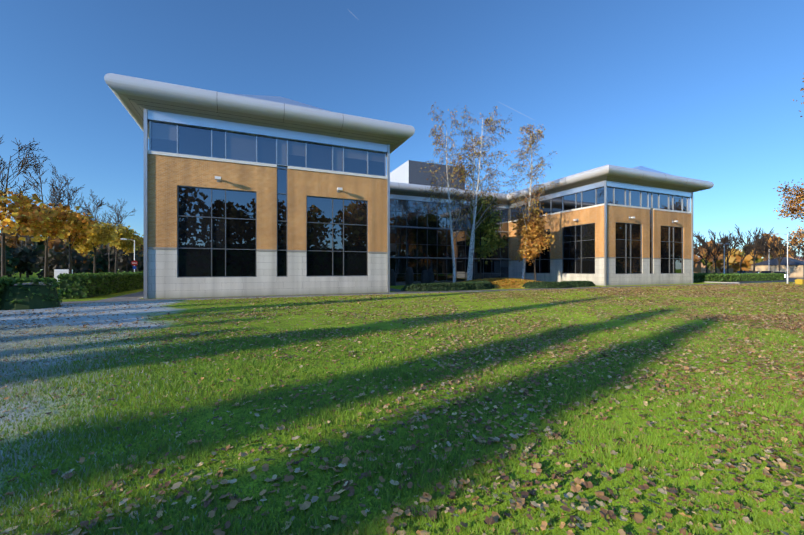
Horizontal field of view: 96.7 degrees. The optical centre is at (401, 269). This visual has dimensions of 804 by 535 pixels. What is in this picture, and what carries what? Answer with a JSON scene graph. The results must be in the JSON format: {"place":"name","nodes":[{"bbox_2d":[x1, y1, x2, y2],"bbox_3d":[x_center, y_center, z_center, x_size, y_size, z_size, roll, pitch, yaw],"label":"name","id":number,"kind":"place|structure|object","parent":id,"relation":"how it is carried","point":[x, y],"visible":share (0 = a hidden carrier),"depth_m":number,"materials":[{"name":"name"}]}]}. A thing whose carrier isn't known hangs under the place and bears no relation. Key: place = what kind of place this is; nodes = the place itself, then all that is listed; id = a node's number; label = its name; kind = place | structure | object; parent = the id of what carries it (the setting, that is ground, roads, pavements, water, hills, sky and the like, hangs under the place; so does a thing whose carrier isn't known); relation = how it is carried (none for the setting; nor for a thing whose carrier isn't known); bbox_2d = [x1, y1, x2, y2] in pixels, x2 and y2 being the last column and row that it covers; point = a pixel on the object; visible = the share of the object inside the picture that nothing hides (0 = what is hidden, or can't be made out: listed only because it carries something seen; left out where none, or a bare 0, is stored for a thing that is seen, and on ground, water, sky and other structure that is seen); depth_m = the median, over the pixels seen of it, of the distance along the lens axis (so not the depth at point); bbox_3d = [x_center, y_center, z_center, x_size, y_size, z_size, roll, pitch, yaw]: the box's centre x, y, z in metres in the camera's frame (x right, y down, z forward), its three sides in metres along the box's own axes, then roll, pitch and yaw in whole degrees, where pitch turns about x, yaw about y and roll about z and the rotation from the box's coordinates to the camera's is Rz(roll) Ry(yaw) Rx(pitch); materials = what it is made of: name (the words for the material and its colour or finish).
{"place":"outdoors","nodes":[
{"label":"outdoors","id":0,"kind":"place"},
{"bbox_2d":[0,270,803,534],"bbox_3d":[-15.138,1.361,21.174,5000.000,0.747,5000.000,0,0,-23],"label":"lawn ground","id":1,"kind":"structure","parent":0,"point":[155,309],"depth_m":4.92,"materials":[{"name":"green plant"}]},
{"bbox_2d":[10,235,28,277],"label":"tree","id":2,"kind":"object","parent":1,"relation":"on","point":[23,243],"visible":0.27,"depth_m":77.17,"materials":[{"name":"brown plant"}]},
{"bbox_2d":[12,188,27,277],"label":"tree","id":3,"kind":"object","parent":1,"relation":"on","point":[18,236],"visible":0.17,"depth_m":72.57,"materials":[{"name":"brown plant"}]},
{"bbox_2d":[0,136,51,276],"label":"street tree","id":4,"kind":"object","parent":1,"relation":"on","point":[32,213],"depth_m":28.01,"materials":[{"name":"yellow plant"}]},
{"bbox_2d":[8,153,79,284],"bbox_3d":[-33.102,-4.529,33.152,4.576,12.536,5.520,0,0,-23],"label":"street tree","id":5,"kind":"object","parent":1,"relation":"on","point":[53,228],"depth_m":33.52,"materials":[{"name":"plant"}]},
{"bbox_2d":[47,164,97,273],"bbox_3d":[-35.290,-4.783,38.321,4.009,13.044,6.190,0,0,-44],"label":"street tree","id":6,"kind":"object","parent":1,"relation":"on","point":[81,238],"depth_m":38.27,"materials":[{"name":"plant"}]},
{"bbox_2d":[63,189,122,272],"bbox_3d":[-38.373,-4.192,44.545,5.483,11.861,4.976,0,0,-23],"label":"street tree","id":7,"kind":"object","parent":1,"relation":"on","point":[96,239],"depth_m":44.33,"materials":[{"name":"yellow plant"}]},
{"bbox_2d":[100,199,143,272],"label":"street tree","id":8,"kind":"object","parent":1,"relation":"on","point":[123,245],"depth_m":52.17,"materials":[{"name":"yellow plant"}]},
{"bbox_2d":[121,238,137,271],"bbox_3d":[-38.494,-1.315,50.402,2.034,6.100,0.357,0,0,-10],"label":"lamp post","id":9,"kind":"object","parent":1,"relation":"on","point":[134,263],"visible":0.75,"depth_m":50.53,"materials":[{"name":"grey metal"}]},
{"bbox_2d":[0,277,803,534],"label":"fallen leaves","id":10,"kind":"object","parent":1,"relation":"on","point":[638,517],"visible":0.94,"depth_m":5.39,"materials":[{"name":"plant"}]},
{"bbox_2d":[60,282,749,303],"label":"path paving","id":11,"kind":"structure","parent":1,"relation":"on","point":[135,297],"depth_m":23.79,"materials":[{"name":"grey concrete"}]},
{"bbox_2d":[104,73,713,298],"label":"office building","id":12,"kind":"structure","parent":1,"relation":"on","point":[253,195],"depth_m":25.34,"materials":[{"name":"brick"}]},
{"bbox_2d":[390,267,433,285],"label":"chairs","id":13,"kind":"object","parent":1,"relation":"on","point":[427,276],"visible":0.9,"depth_m":37.99,"materials":[{"name":"black"}]},
{"bbox_2d":[54,269,803,284],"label":"site furniture","id":14,"kind":"object","parent":1,"relation":"on","point":[57,272],"visible":0.23,"depth_m":46.88,"materials":[{"name":"grey"}]},
{"bbox_2d":[419,102,476,281],"bbox_3d":[4.861,-7.939,37.645,7.315,18.960,4.747,0,0,-23],"label":"birch","id":15,"kind":"object","parent":1,"relation":"on","point":[451,229],"depth_m":37.73,"materials":[{"name":"plant"}]},
{"bbox_2d":[446,115,502,279],"bbox_3d":[7.974,-7.473,39.336,6.517,17.862,6.036,0,0,-23],"label":"birch","id":16,"kind":"object","parent":1,"relation":"on","point":[473,242],"depth_m":39.03,"materials":[{"name":"plant"}]},
{"bbox_2d":[451,105,512,280],"bbox_3d":[8.416,-8.053,38.824,6.858,18.789,6.386,0,0,10],"label":"birch","id":17,"kind":"object","parent":1,"relation":"on","point":[474,224],"depth_m":37.97,"materials":[{"name":"plant"}]},
{"bbox_2d":[465,195,509,278],"bbox_3d":[10.045,-3.644,41.804,4.872,10.663,6.971,0,0,0],"label":"tree","id":18,"kind":"object","parent":1,"relation":"on","point":[485,250],"depth_m":40.34,"materials":[{"name":"green plant"}]},
{"bbox_2d":[401,280,594,291],"bbox_3d":[9.997,1.401,33.094,22.248,0.768,3.910,0,0,-23],"label":"shrub","id":19,"kind":"object","parent":1,"relation":"on","point":[477,284],"depth_m":30.73,"materials":[{"name":"green plant"}]},
{"bbox_2d":[511,206,554,280],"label":"tree","id":20,"kind":"object","parent":1,"relation":"on","point":[534,228],"depth_m":38.02,"materials":[{"name":"orange plant"}]},
{"bbox_2d":[502,125,564,278],"bbox_3d":[13.681,-7.570,39.012,6.598,17.675,6.979,0,0,-23],"label":"birch","id":21,"kind":"object","parent":1,"relation":"on","point":[525,218],"depth_m":38.55,"materials":[{"name":"plant"}]},
{"bbox_2d":[693,256,803,273],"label":"shrubs","id":22,"kind":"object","parent":1,"relation":"on","point":[700,267],"depth_m":156.47,"materials":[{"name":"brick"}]},
{"bbox_2d":[731,224,773,272],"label":"tree","id":23,"kind":"object","parent":1,"relation":"on","point":[760,242],"visible":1,"depth_m":61.25,"materials":[{"name":"brown plant"}]},
{"bbox_2d":[751,257,803,277],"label":"house","id":24,"kind":"structure","parent":1,"relation":"on","point":[795,268],"depth_m":78.54,"materials":[{"name":"brick"}]},
{"bbox_2d":[771,233,788,283],"bbox_3d":[46.424,-1.365,43.890,0.320,6.200,1.736,0,0,-7],"label":"lamp post","id":25,"kind":"object","parent":1,"relation":"on","point":[787,278],"visible":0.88,"depth_m":43.08,"materials":[{"name":"grey metal"}]},
{"bbox_2d":[773,179,803,250],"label":"tree","id":26,"kind":"object","parent":1,"relation":"on","point":[792,203],"depth_m":42.14,"materials":[{"name":"orange plant"}]},
{"bbox_2d":[788,242,803,260],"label":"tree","id":27,"kind":"object","parent":1,"relation":"on","point":[795,253],"visible":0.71,"depth_m":85.70,"materials":[{"name":"brown plant"}]},
{"bbox_2d":[0,0,803,269],"label":"sky","id":28,"kind":"structure","parent":0,"point":[706,90],"materials":[{"name":"blue"}]},
{"bbox_2d":[14,278,803,284],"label":"service road","id":29,"kind":"structure","parent":0,"point":[792,279],"depth_m":47.61,"materials":[{"name":"grey asphalt"}]},
{"bbox_2d":[105,221,115,271],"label":"tree","id":30,"kind":"object","parent":29,"relation":"on","point":[109,247],"visible":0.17,"depth_m":73.11,"materials":[{"name":"brown plant"}]},
{"bbox_2d":[110,203,123,254],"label":"tree","id":31,"kind":"object","parent":29,"relation":"on","point":[117,218],"visible":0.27,"depth_m":76.36,"materials":[{"name":"brown plant"}]},
{"bbox_2d":[0,271,785,309],"bbox_3d":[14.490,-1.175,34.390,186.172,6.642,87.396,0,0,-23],"label":"hedge","id":32,"kind":"object","parent":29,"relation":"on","point":[55,283],"depth_m":21.13,"materials":[{"name":"green plant"}]},
{"bbox_2d":[0,226,801,277],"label":"tree belt","id":33,"kind":"object","parent":29,"relation":"on","point":[34,252],"depth_m":78.75,"materials":[{"name":"plant"}]},
{"bbox_2d":[693,234,716,272],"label":"tree","id":34,"kind":"object","parent":29,"relation":"on","point":[696,251],"visible":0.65,"depth_m":70.84,"materials":[{"name":"brown plant"}]},
{"bbox_2d":[693,230,732,272],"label":"tree","id":35,"kind":"object","parent":29,"relation":"on","point":[700,239],"visible":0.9,"depth_m":66.74,"materials":[{"name":"brown plant"}]},
{"bbox_2d":[719,243,729,273],"bbox_3d":[54.456,-1.365,60.388,3.300,6.200,0.320,0,0,-29],"label":"lamp post","id":36,"kind":"object","parent":29,"relation":"on","point":[724,255],"visible":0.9,"depth_m":60.34,"materials":[{"name":"grey metal"}]},
{"bbox_2d":[711,230,740,272],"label":"tree","id":37,"kind":"object","parent":29,"relation":"on","point":[728,248],"visible":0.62,"depth_m":66.74,"materials":[{"name":"brown plant"}]},
{"bbox_2d":[739,233,756,273],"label":"tree","id":38,"kind":"object","parent":29,"relation":"on","point":[747,248],"visible":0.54,"depth_m":78.76,"materials":[{"name":"brown plant"}]},
{"bbox_2d":[737,271,786,278],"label":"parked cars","id":39,"kind":"object","parent":29,"relation":"on","point":[783,272],"visible":0.27,"depth_m":67.73,"materials":[{"name":"grey paint"}]},
{"bbox_2d":[753,240,786,259],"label":"tree","id":40,"kind":"object","parent":29,"relation":"on","point":[765,254],"visible":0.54,"depth_m":82.78,"materials":[{"name":"brown plant"}]},
{"bbox_2d":[760,228,799,270],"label":"tree","id":41,"kind":"object","parent":29,"relation":"on","point":[781,246],"visible":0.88,"depth_m":67.11,"materials":[{"name":"brown plant"}]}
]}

